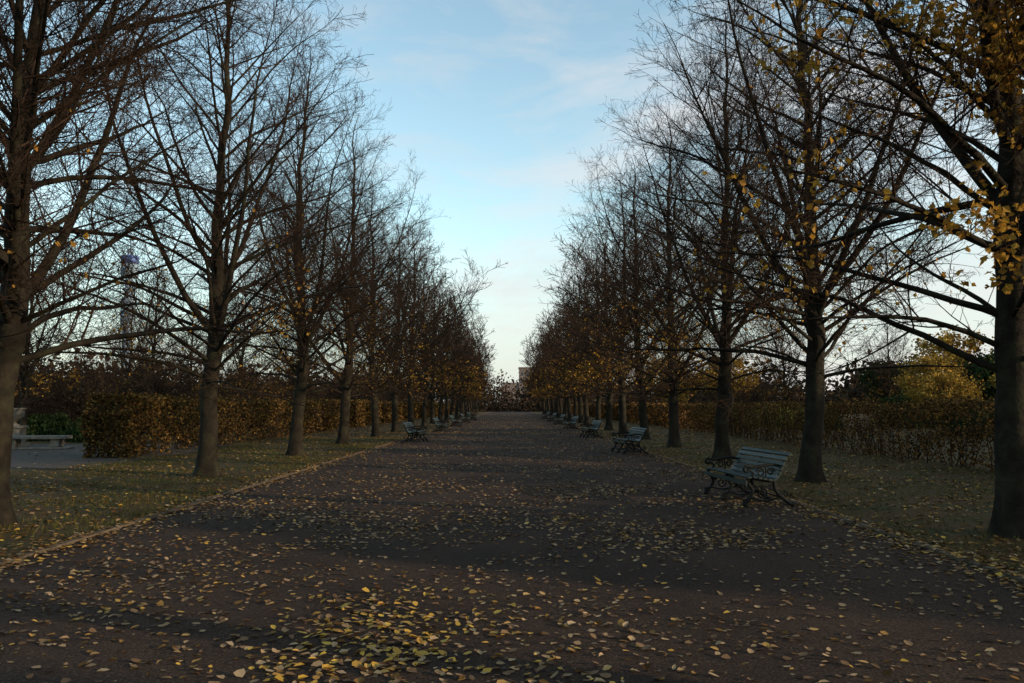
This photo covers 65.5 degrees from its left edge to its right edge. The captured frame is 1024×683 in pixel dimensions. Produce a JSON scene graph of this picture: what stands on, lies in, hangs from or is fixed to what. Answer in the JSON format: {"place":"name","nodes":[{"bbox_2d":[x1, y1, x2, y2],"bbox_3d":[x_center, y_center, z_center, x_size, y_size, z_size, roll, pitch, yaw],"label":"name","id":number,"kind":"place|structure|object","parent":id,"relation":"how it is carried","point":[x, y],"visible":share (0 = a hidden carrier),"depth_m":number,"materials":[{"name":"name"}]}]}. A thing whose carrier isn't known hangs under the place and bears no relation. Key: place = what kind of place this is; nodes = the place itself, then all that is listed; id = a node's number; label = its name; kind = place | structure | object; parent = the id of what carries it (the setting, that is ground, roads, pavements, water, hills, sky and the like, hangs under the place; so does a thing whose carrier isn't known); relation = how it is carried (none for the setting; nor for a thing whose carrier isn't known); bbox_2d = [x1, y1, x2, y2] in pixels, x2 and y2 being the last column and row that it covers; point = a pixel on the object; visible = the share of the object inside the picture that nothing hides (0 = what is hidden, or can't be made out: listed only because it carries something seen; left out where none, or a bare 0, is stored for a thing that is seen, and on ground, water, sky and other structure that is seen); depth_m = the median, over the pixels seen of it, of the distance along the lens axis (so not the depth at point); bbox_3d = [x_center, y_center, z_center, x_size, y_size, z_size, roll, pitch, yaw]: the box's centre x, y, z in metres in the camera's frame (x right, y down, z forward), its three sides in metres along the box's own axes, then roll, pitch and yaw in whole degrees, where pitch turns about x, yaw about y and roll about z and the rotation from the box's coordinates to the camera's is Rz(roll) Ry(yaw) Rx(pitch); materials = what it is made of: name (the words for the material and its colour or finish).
{"place":"outdoors","nodes":[
{"label":"outdoors","id":0,"kind":"place"},
{"bbox_2d":[11,444,245,467],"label":"gravel plaza","id":1,"kind":"structure","parent":0,"point":[71,457],"depth_m":24.80,"materials":[{"name":"grey gravel"}]},
{"bbox_2d":[13,408,29,446],"bbox_3d":[-19.600,3.368,31.331,0.900,1.500,0.900,1,-5,-11],"label":"stone urn","id":2,"kind":"object","parent":1,"relation":"on","point":[19,414],"visible":0.48,"depth_m":31.22,"materials":[{"name":"grey stone"}]},
{"bbox_2d":[12,435,75,448],"bbox_3d":[-17.700,3.740,29.595,2.500,0.480,0.850,1,-5,-9],"label":"stone bench","id":3,"kind":"object","parent":1,"relation":"on","point":[56,441],"visible":0.8,"depth_m":29.39,"materials":[{"name":"grey stone"}]},
{"bbox_2d":[120,232,138,367],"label":"telecommunications tower","id":4,"kind":"structure","parent":0,"point":[134,260],"depth_m":601.70,"materials":[{"name":"concrete"}]},
{"bbox_2d":[0,410,1023,582],"bbox_3d":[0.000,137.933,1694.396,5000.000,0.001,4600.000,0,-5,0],"label":"ground","id":5,"kind":"structure","parent":0,"point":[900,512],"depth_m":16.20,"materials":[{"name":"green plant"}]},
{"bbox_2d":[1,206,99,430],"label":"bare tree","id":6,"kind":"object","parent":5,"relation":"on","point":[27,372],"visible":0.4,"depth_m":36.01,"materials":[{"name":"brown plant"}]},
{"bbox_2d":[26,411,76,440],"bbox_3d":[-21.621,3.941,36.830,2.506,1.462,2.447,-2,-5,22],"label":"clipped bush","id":7,"kind":"object","parent":5,"relation":"on","point":[46,424],"visible":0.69,"depth_m":36.30,"materials":[{"name":"green plant"}]},
{"bbox_2d":[14,345,93,413],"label":"brown shrub","id":8,"kind":"object","parent":5,"relation":"on","point":[44,362],"visible":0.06,"depth_m":72.56,"materials":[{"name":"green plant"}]},
{"bbox_2d":[61,416,114,441],"bbox_3d":[-18.907,3.917,35.714,2.302,1.309,2.340,3,-6,-33],"label":"clipped bush","id":9,"kind":"object","parent":5,"relation":"on","point":[74,429],"visible":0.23,"depth_m":34.90,"materials":[{"name":"green plant"}]},
{"bbox_2d":[15,349,162,433],"bbox_3d":[-24.134,2.799,44.087,10.153,4.924,8.650,-3,-5,29],"label":"brown shrub","id":10,"kind":"object","parent":5,"relation":"on","point":[75,409],"visible":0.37,"depth_m":42.88,"materials":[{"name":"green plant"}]},
{"bbox_2d":[17,343,199,423],"bbox_3d":[-33.757,3.364,65.728,15.229,7.385,12.974,-2,-5,19],"label":"brown shrub","id":11,"kind":"object","parent":5,"relation":"on","point":[106,377],"visible":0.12,"depth_m":64.78,"materials":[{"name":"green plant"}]},
{"bbox_2d":[45,346,227,427],"bbox_3d":[-26.267,3.214,58.015,13.199,6.400,11.245,0,-5,-5],"label":"brown shrub","id":12,"kind":"object","parent":5,"relation":"on","point":[156,388],"visible":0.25,"depth_m":57.04,"materials":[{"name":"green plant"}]},
{"bbox_2d":[84,276,188,393],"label":"bare tree","id":13,"kind":"object","parent":5,"relation":"on","point":[123,352],"visible":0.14,"depth_m":68.42,"materials":[{"name":"brown plant"}]},
{"bbox_2d":[102,259,230,394],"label":"bare tree","id":14,"kind":"object","parent":5,"relation":"on","point":[143,347],"visible":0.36,"depth_m":61.84,"materials":[{"name":"brown plant"}]},
{"bbox_2d":[0,0,341,525],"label":"lime tree","id":15,"kind":"object","parent":5,"relation":"on","point":[21,285],"visible":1,"depth_m":11.45,"materials":[{"name":"brown plant"}]},
{"bbox_2d":[154,286,239,395],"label":"bare tree","id":16,"kind":"object","parent":5,"relation":"on","point":[196,367],"visible":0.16,"depth_m":83.95,"materials":[{"name":"brown plant"}]},
{"bbox_2d":[144,377,258,431],"bbox_3d":[-19.721,3.795,48.884,7.272,3.568,9.274,-4,-6,44],"label":"brown shrub","id":17,"kind":"object","parent":5,"relation":"on","point":[217,396],"visible":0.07,"depth_m":49.24,"materials":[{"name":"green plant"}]},
{"bbox_2d":[30,339,386,410],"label":"distant woodland","id":18,"kind":"object","parent":5,"relation":"on","point":[71,362],"visible":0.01,"depth_m":174.10,"materials":[{"name":"brown plant"}]},
{"bbox_2d":[23,0,422,476],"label":"lime tree","id":19,"kind":"object","parent":5,"relation":"on","point":[206,464],"visible":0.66,"depth_m":18.44,"materials":[{"name":"brown plant"}]},
{"bbox_2d":[170,363,295,427],"bbox_3d":[-20.029,3.656,57.657,9.515,5.416,11.168,1,-5,-15],"label":"brown shrub","id":20,"kind":"object","parent":5,"relation":"on","point":[252,376],"visible":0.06,"depth_m":57.44,"materials":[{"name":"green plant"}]},
{"bbox_2d":[190,265,294,418],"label":"bare tree","id":21,"kind":"object","parent":5,"relation":"on","point":[236,362],"visible":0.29,"depth_m":55.70,"materials":[{"name":"brown plant"}]},
{"bbox_2d":[0,412,489,565],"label":"path edging","id":22,"kind":"object","parent":5,"relation":"on","point":[31,553],"visible":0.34,"depth_m":11.02,"materials":[{"name":"stone"}]},
{"bbox_2d":[222,367,308,417],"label":"brown shrub","id":23,"kind":"object","parent":5,"relation":"on","point":[266,385],"visible":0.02,"depth_m":79.25,"materials":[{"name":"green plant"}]},
{"bbox_2d":[77,388,455,457],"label":"hornbeam hedge","id":24,"kind":"object","parent":5,"relation":"on","point":[127,425],"visible":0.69,"depth_m":29.48,"materials":[{"name":"brown plant"}]},
{"bbox_2d":[220,368,315,398],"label":"brown shrub","id":25,"kind":"object","parent":5,"relation":"on","point":[270,383],"visible":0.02,"depth_m":99.35,"materials":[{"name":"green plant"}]},
{"bbox_2d":[157,31,414,455],"bbox_3d":[-7.359,-3.317,26.384,8.270,14.237,8.849,0,-5,3],"label":"lime tree","id":26,"kind":"object","parent":5,"relation":"on","point":[295,443],"visible":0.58,"depth_m":25.73,"materials":[{"name":"brown plant"}]},
{"bbox_2d":[262,296,342,397],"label":"bare tree","id":27,"kind":"object","parent":5,"relation":"on","point":[290,388],"visible":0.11,"depth_m":74.69,"materials":[{"name":"brown plant"}]},
{"bbox_2d":[271,383,355,423],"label":"brown shrub","id":28,"kind":"object","parent":5,"relation":"on","point":[317,394],"visible":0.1,"depth_m":65.11,"materials":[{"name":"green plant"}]},
{"bbox_2d":[281,371,388,400],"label":"brown shrub","id":29,"kind":"object","parent":5,"relation":"on","point":[336,395],"visible":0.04,"depth_m":76.69,"materials":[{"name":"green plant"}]},
{"bbox_2d":[231,107,450,444],"bbox_3d":[-7.093,-2.809,33.643,7.801,14.395,9.646,-4,-6,42],"label":"lime tree","id":30,"kind":"object","parent":5,"relation":"on","point":[343,435],"visible":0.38,"depth_m":33.36,"materials":[{"name":"brown plant"}]},
{"bbox_2d":[319,366,415,400],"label":"brown shrub","id":31,"kind":"object","parent":5,"relation":"on","point":[367,395],"visible":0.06,"depth_m":91.82,"materials":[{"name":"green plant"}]},
{"bbox_2d":[313,175,450,436],"bbox_3d":[-6.971,-1.912,41.274,7.491,13.823,9.263,1,-5,-12],"label":"lime tree","id":32,"kind":"object","parent":5,"relation":"on","point":[376,431],"visible":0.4,"depth_m":40.81,"materials":[{"name":"brown plant"}]},
{"bbox_2d":[356,216,485,428],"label":"lime tree","id":33,"kind":"object","parent":5,"relation":"on","point":[410,409],"visible":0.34,"depth_m":56.11,"materials":[{"name":"brown plant"}]},
{"bbox_2d":[338,208,507,431],"bbox_3d":[-6.136,-1.233,49.129,9.967,13.725,9.497,2,-5,-18],"label":"lime tree","id":34,"kind":"object","parent":5,"relation":"on","point":[394,427],"visible":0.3,"depth_m":48.13,"materials":[{"name":"brown plant"}]},
{"bbox_2d":[378,246,483,425],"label":"lime tree","id":35,"kind":"object","parent":5,"relation":"on","point":[424,422],"visible":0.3,"depth_m":63.08,"materials":[{"name":"brown plant"}]},
{"bbox_2d":[397,265,485,423],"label":"lime tree","id":36,"kind":"object","parent":5,"relation":"on","point":[432,413],"visible":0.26,"depth_m":71.07,"materials":[{"name":"brown plant"}]},
{"bbox_2d":[398,275,487,421],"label":"lime tree","id":37,"kind":"object","parent":5,"relation":"on","point":[440,414],"visible":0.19,"depth_m":77.90,"materials":[{"name":"brown plant"}]},
{"bbox_2d":[419,293,493,420],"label":"lime tree","id":38,"kind":"object","parent":5,"relation":"on","point":[446,416],"visible":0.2,"depth_m":85.58,"materials":[{"name":"brown plant"}]},
{"bbox_2d":[429,295,495,418],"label":"lime tree","id":39,"kind":"object","parent":5,"relation":"on","point":[452,405],"visible":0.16,"depth_m":93.01,"materials":[{"name":"brown plant"}]},
{"bbox_2d":[434,319,494,416],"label":"lime tree","id":40,"kind":"object","parent":5,"relation":"on","point":[460,408],"visible":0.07,"depth_m":108.59,"materials":[{"name":"brown plant"}]},
{"bbox_2d":[448,329,485,415],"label":"lime tree","id":41,"kind":"object","parent":5,"relation":"on","point":[471,387],"visible":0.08,"depth_m":115.25,"materials":[{"name":"brown plant"}]},
{"bbox_2d":[439,308,495,417],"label":"lime tree","id":42,"kind":"object","parent":5,"relation":"on","point":[456,410],"visible":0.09,"depth_m":100.43,"materials":[{"name":"brown plant"}]},
{"bbox_2d":[441,335,496,415],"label":"lime tree","id":43,"kind":"object","parent":5,"relation":"on","point":[465,409],"visible":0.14,"depth_m":123.08,"materials":[{"name":"brown plant"}]},
{"bbox_2d":[449,331,499,413],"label":"lime tree","id":44,"kind":"object","parent":5,"relation":"on","point":[471,411],"visible":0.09,"depth_m":138.45,"materials":[{"name":"brown plant"}]},
{"bbox_2d":[466,336,493,412],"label":"lime tree","id":45,"kind":"object","parent":5,"relation":"on","point":[468,404],"visible":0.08,"depth_m":130.39,"materials":[{"name":"brown plant"}]},
{"bbox_2d":[467,345,496,413],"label":"lime tree","id":46,"kind":"object","parent":5,"relation":"on","point":[473,409],"visible":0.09,"depth_m":145.89,"materials":[{"name":"brown plant"}]},
{"bbox_2d":[476,345,498,413],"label":"lime tree","id":47,"kind":"object","parent":5,"relation":"on","point":[485,386],"visible":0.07,"depth_m":160.99,"materials":[{"name":"brown plant"}]},
{"bbox_2d":[0,412,1023,682],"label":"footpath","id":48,"kind":"structure","parent":5,"relation":"on","point":[450,556],"depth_m":7.01,"materials":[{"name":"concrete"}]},
{"bbox_2d":[401,422,427,442],"bbox_3d":[-4.305,4.016,35.284,0.871,0.848,2.020,0,-5,3],"label":"park bench","id":49,"kind":"object","parent":48,"relation":"on","point":[410,430],"visible":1,"depth_m":34.93,"materials":[{"name":"metal"}]},
{"bbox_2d":[432,418,449,431],"bbox_3d":[-4.305,5.058,48.242,0.871,0.848,2.020,0,-5,3],"label":"park bench","id":50,"kind":"object","parent":48,"relation":"on","point":[437,422],"visible":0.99,"depth_m":48.02,"materials":[{"name":"metal"}]},
{"bbox_2d":[448,415,461,426],"bbox_3d":[-4.305,6.061,60.702,0.871,0.848,2.020,0,-5,3],"label":"park bench","id":51,"kind":"object","parent":48,"relation":"on","point":[453,420],"visible":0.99,"depth_m":59.88,"materials":[{"name":"metal"}]},
{"bbox_2d":[0,414,1023,682],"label":"fallen leaves","id":52,"kind":"object","parent":48,"relation":"on","point":[396,678],"visible":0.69,"depth_m":8.43,"materials":[{"name":"yellow plant"}]},
{"bbox_2d":[553,414,564,424],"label":"park bench","id":53,"kind":"object","parent":48,"relation":"on","point":[558,420],"visible":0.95,"depth_m":66.30,"materials":[{"name":"metal"}]},
{"bbox_2d":[563,417,579,429],"bbox_3d":[3.975,5.499,53.719,0.871,0.848,2.020,0,-5,-5],"label":"park bench","id":54,"kind":"object","parent":48,"relation":"on","point":[573,421],"visible":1,"depth_m":53.08,"materials":[{"name":"metal"}]},
{"bbox_2d":[580,420,603,437],"bbox_3d":[3.975,4.392,39.964,0.871,0.848,2.020,0,-5,-5],"label":"park bench","id":55,"kind":"object","parent":48,"relation":"on","point":[588,431],"visible":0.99,"depth_m":39.67,"materials":[{"name":"wood"}]},
{"bbox_2d":[611,427,648,454],"bbox_3d":[3.975,3.349,27.006,0.871,0.848,2.020,0,-5,-5],"label":"park bench","id":56,"kind":"object","parent":48,"relation":"on","point":[630,437],"visible":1,"depth_m":26.60,"materials":[{"name":"wood"}]},
{"bbox_2d":[703,447,794,506],"bbox_3d":[3.975,2.267,13.549,0.871,0.848,2.020,0,-5,-5],"label":"park bench","id":57,"kind":"object","parent":48,"relation":"on","point":[757,472],"visible":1,"depth_m":13.32,"materials":[{"name":"wood"}]},
{"bbox_2d":[399,392,628,411],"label":"distant trees","id":58,"kind":"object","parent":5,"relation":"on","point":[528,406],"visible":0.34,"depth_m":207.95,"materials":[{"name":"brown plant"}]},
{"bbox_2d":[257,364,780,411],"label":"distant trees","id":59,"kind":"object","parent":5,"relation":"on","point":[504,395],"visible":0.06,"depth_m":222.62,"materials":[{"name":"brown plant"}]},
{"bbox_2d":[518,347,544,413],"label":"lime tree","id":60,"kind":"object","parent":5,"relation":"on","point":[535,397],"visible":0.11,"depth_m":156.28,"materials":[{"name":"brown plant"}]},
{"bbox_2d":[520,324,553,414],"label":"lime tree","id":61,"kind":"object","parent":5,"relation":"on","point":[548,406],"visible":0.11,"depth_m":135.42,"materials":[{"name":"brown plant"}]},
{"bbox_2d":[519,345,562,412],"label":"lime tree","id":62,"kind":"object","parent":5,"relation":"on","point":[532,383],"visible":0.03,"depth_m":149.26,"materials":[{"name":"brown plant"}]},
{"bbox_2d":[519,338,563,413],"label":"lime tree","id":63,"kind":"object","parent":5,"relation":"on","point":[535,385],"visible":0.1,"depth_m":142.54,"materials":[{"name":"brown plant"}]},
{"bbox_2d":[520,308,564,416],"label":"lime tree","id":64,"kind":"object","parent":5,"relation":"on","point":[557,400],"visible":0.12,"depth_m":107.55,"materials":[{"name":"brown plant"}]},
{"bbox_2d":[524,329,561,414],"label":"lime tree","id":65,"kind":"object","parent":5,"relation":"on","point":[552,404],"visible":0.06,"depth_m":121.48,"materials":[{"name":"brown plant"}]},
{"bbox_2d":[523,301,569,415],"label":"lime tree","id":66,"kind":"object","parent":5,"relation":"on","point":[560,406],"visible":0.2,"depth_m":101.12,"materials":[{"name":"brown plant"}]},
{"bbox_2d":[520,325,572,414],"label":"lime tree","id":67,"kind":"object","parent":5,"relation":"on","point":[532,378],"visible":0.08,"depth_m":128.67,"materials":[{"name":"brown plant"}]},
{"bbox_2d":[524,322,572,416],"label":"lime tree","id":68,"kind":"object","parent":5,"relation":"on","point":[555,411],"visible":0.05,"depth_m":114.57,"materials":[{"name":"brown plant"}]},
{"bbox_2d":[526,300,587,418],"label":"lime tree","id":69,"kind":"object","parent":5,"relation":"on","point":[565,402],"visible":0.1,"depth_m":93.46,"materials":[{"name":"brown plant"}]},
{"bbox_2d":[527,296,590,418],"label":"lime tree","id":70,"kind":"object","parent":5,"relation":"on","point":[569,415],"visible":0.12,"depth_m":87.18,"materials":[{"name":"brown plant"}]},
{"bbox_2d":[530,267,611,422],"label":"lime tree","id":71,"kind":"object","parent":5,"relation":"on","point":[580,418],"visible":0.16,"depth_m":73.14,"materials":[{"name":"brown plant"}]},
{"bbox_2d":[539,294,606,421],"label":"lime tree","id":72,"kind":"object","parent":5,"relation":"on","point":[575,405],"visible":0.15,"depth_m":79.84,"materials":[{"name":"brown plant"}]},
{"bbox_2d":[535,265,627,424],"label":"lime tree","id":73,"kind":"object","parent":5,"relation":"on","point":[586,415],"visible":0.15,"depth_m":65.68,"materials":[{"name":"brown plant"}]},
{"bbox_2d":[532,235,653,426],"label":"lime tree","id":74,"kind":"object","parent":5,"relation":"on","point":[598,410],"visible":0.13,"depth_m":58.74,"materials":[{"name":"brown plant"}]},
{"bbox_2d":[534,211,663,429],"bbox_3d":[6.372,-1.424,52.626,8.372,14.679,9.478,3,-5,-33],"label":"lime tree","id":75,"kind":"object","parent":5,"relation":"on","point":[609,424],"visible":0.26,"depth_m":52.08,"materials":[{"name":"brown plant"}]},
{"bbox_2d":[558,147,720,439],"bbox_3d":[6.350,-2.352,38.402,7.720,14.245,9.545,-4,-6,41],"label":"lime tree","id":76,"kind":"object","parent":5,"relation":"on","point":[643,420],"visible":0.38,"depth_m":37.83,"materials":[{"name":"brown plant"}]},
{"bbox_2d":[550,174,751,433],"bbox_3d":[7.251,-2.098,45.846,10.848,14.938,10.336,2,-5,-19],"label":"lime tree","id":77,"kind":"object","parent":5,"relation":"on","point":[622,416],"visible":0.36,"depth_m":44.92,"materials":[{"name":"brown plant"}]},
{"bbox_2d":[628,356,707,403],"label":"golden tree","id":78,"kind":"object","parent":5,"relation":"on","point":[681,396],"visible":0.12,"depth_m":90.84,"materials":[{"name":"plant"}]},
{"bbox_2d":[560,97,783,446],"bbox_3d":[6.362,-2.796,31.320,9.376,13.991,7.582,-1,-5,17],"label":"lime tree","id":79,"kind":"object","parent":5,"relation":"on","point":[674,439],"visible":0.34,"depth_m":30.96,"materials":[{"name":"brown plant"}]},
{"bbox_2d":[662,385,761,419],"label":"brown shrub","id":80,"kind":"object","parent":5,"relation":"on","point":[715,392],"visible":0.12,"depth_m":78.74,"materials":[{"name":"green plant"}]},
{"bbox_2d":[694,353,762,400],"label":"golden tree","id":81,"kind":"object","parent":5,"relation":"on","point":[742,383],"visible":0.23,"depth_m":108.28,"materials":[{"name":"plant"}]},
{"bbox_2d":[572,0,898,459],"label":"lime tree","id":82,"kind":"object","parent":5,"relation":"on","point":[722,448],"visible":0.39,"depth_m":23.81,"materials":[{"name":"brown plant"}]},
{"bbox_2d":[701,371,804,419],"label":"brown shrub","id":83,"kind":"object","parent":5,"relation":"on","point":[757,398],"visible":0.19,"depth_m":89.01,"materials":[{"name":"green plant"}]},
{"bbox_2d":[744,406,802,428],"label":"light green shrub","id":84,"kind":"object","parent":5,"relation":"on","point":[777,418],"visible":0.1,"depth_m":55.70,"materials":[{"name":"green plant"}]},
{"bbox_2d":[532,412,1023,582],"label":"path edging","id":85,"kind":"object","parent":5,"relation":"on","point":[968,561],"visible":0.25,"depth_m":9.36,"materials":[{"name":"stone"}]},
{"bbox_2d":[567,393,994,471],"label":"hornbeam hedge","id":86,"kind":"object","parent":5,"relation":"on","point":[697,419],"visible":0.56,"depth_m":26.48,"materials":[{"name":"brown plant"}]},
{"bbox_2d":[572,0,993,482],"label":"lime tree","id":87,"kind":"object","parent":5,"relation":"on","point":[810,468],"visible":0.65,"depth_m":16.91,"materials":[{"name":"brown plant"}]},
{"bbox_2d":[749,305,824,402],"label":"bare tree","id":88,"kind":"object","parent":5,"relation":"on","point":[785,389],"visible":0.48,"depth_m":75.79,"materials":[{"name":"brown plant"}]},
{"bbox_2d":[796,408,843,429],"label":"evergreen shrub","id":89,"kind":"object","parent":5,"relation":"on","point":[826,420],"visible":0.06,"depth_m":51.18,"materials":[{"name":"green plant"}]},
{"bbox_2d":[678,341,992,413],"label":"distant woodland","id":90,"kind":"object","parent":5,"relation":"on","point":[850,389],"visible":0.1,"depth_m":176.52,"materials":[{"name":"brown plant"}]},
{"bbox_2d":[656,0,1023,538],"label":"lime tree","id":91,"kind":"object","parent":5,"relation":"on","point":[998,48],"visible":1,"depth_m":9.82,"materials":[{"name":"brown plant"}]},
{"bbox_2d":[846,304,921,403],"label":"bare tree","id":92,"kind":"object","parent":5,"relation":"on","point":[889,387],"visible":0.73,"depth_m":71.81,"materials":[{"name":"brown plant"}]},
{"bbox_2d":[856,358,923,403],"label":"evergreen tree","id":93,"kind":"object","parent":5,"relation":"on","point":[863,378],"visible":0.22,"depth_m":77.41,"materials":[{"name":"green plant"}]},
{"bbox_2d":[871,388,946,427],"bbox_3d":[29.082,4.834,57.775,5.579,2.984,5.478,-3,-6,37],"label":"evergreen shrub","id":94,"kind":"object","parent":5,"relation":"on","point":[889,400],"visible":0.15,"depth_m":57.11,"materials":[{"name":"green plant"}]},
{"bbox_2d":[892,351,984,425],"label":"golden tree","id":95,"kind":"object","parent":5,"relation":"on","point":[906,379],"visible":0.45,"depth_m":61.75,"materials":[{"name":"plant"}]},
{"bbox_2d":[901,367,985,427],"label":"golden tree","id":96,"kind":"object","parent":5,"relation":"on","point":[946,380],"visible":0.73,"depth_m":49.70,"materials":[{"name":"yellow plant"}]},
{"bbox_2d":[899,324,993,384],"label":"golden tree","id":97,"kind":"object","parent":5,"relation":"on","point":[947,337],"visible":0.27,"depth_m":79.76,"materials":[{"name":"yellow plant"}]},
{"bbox_2d":[957,350,995,405],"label":"evergreen tree","id":98,"kind":"object","parent":5,"relation":"on","point":[989,390],"visible":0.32,"depth_m":65.09,"materials":[{"name":"green plant"}]},
{"bbox_2d":[985,358,995,387],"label":"golden tree","id":99,"kind":"object","parent":5,"relation":"on","point":[993,380],"visible":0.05,"depth_m":54.76,"materials":[{"name":"gold plant"}]},
{"bbox_2d":[0,0,1023,401],"label":"sky","id":100,"kind":"structure","parent":0,"point":[490,99],"materials":[{"name":"blue"}]},
{"bbox_2d":[503,367,532,406],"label":"apartment building","id":101,"kind":"structure","parent":0,"point":[521,376],"depth_m":393.93,"materials":[{"name":"concrete"}]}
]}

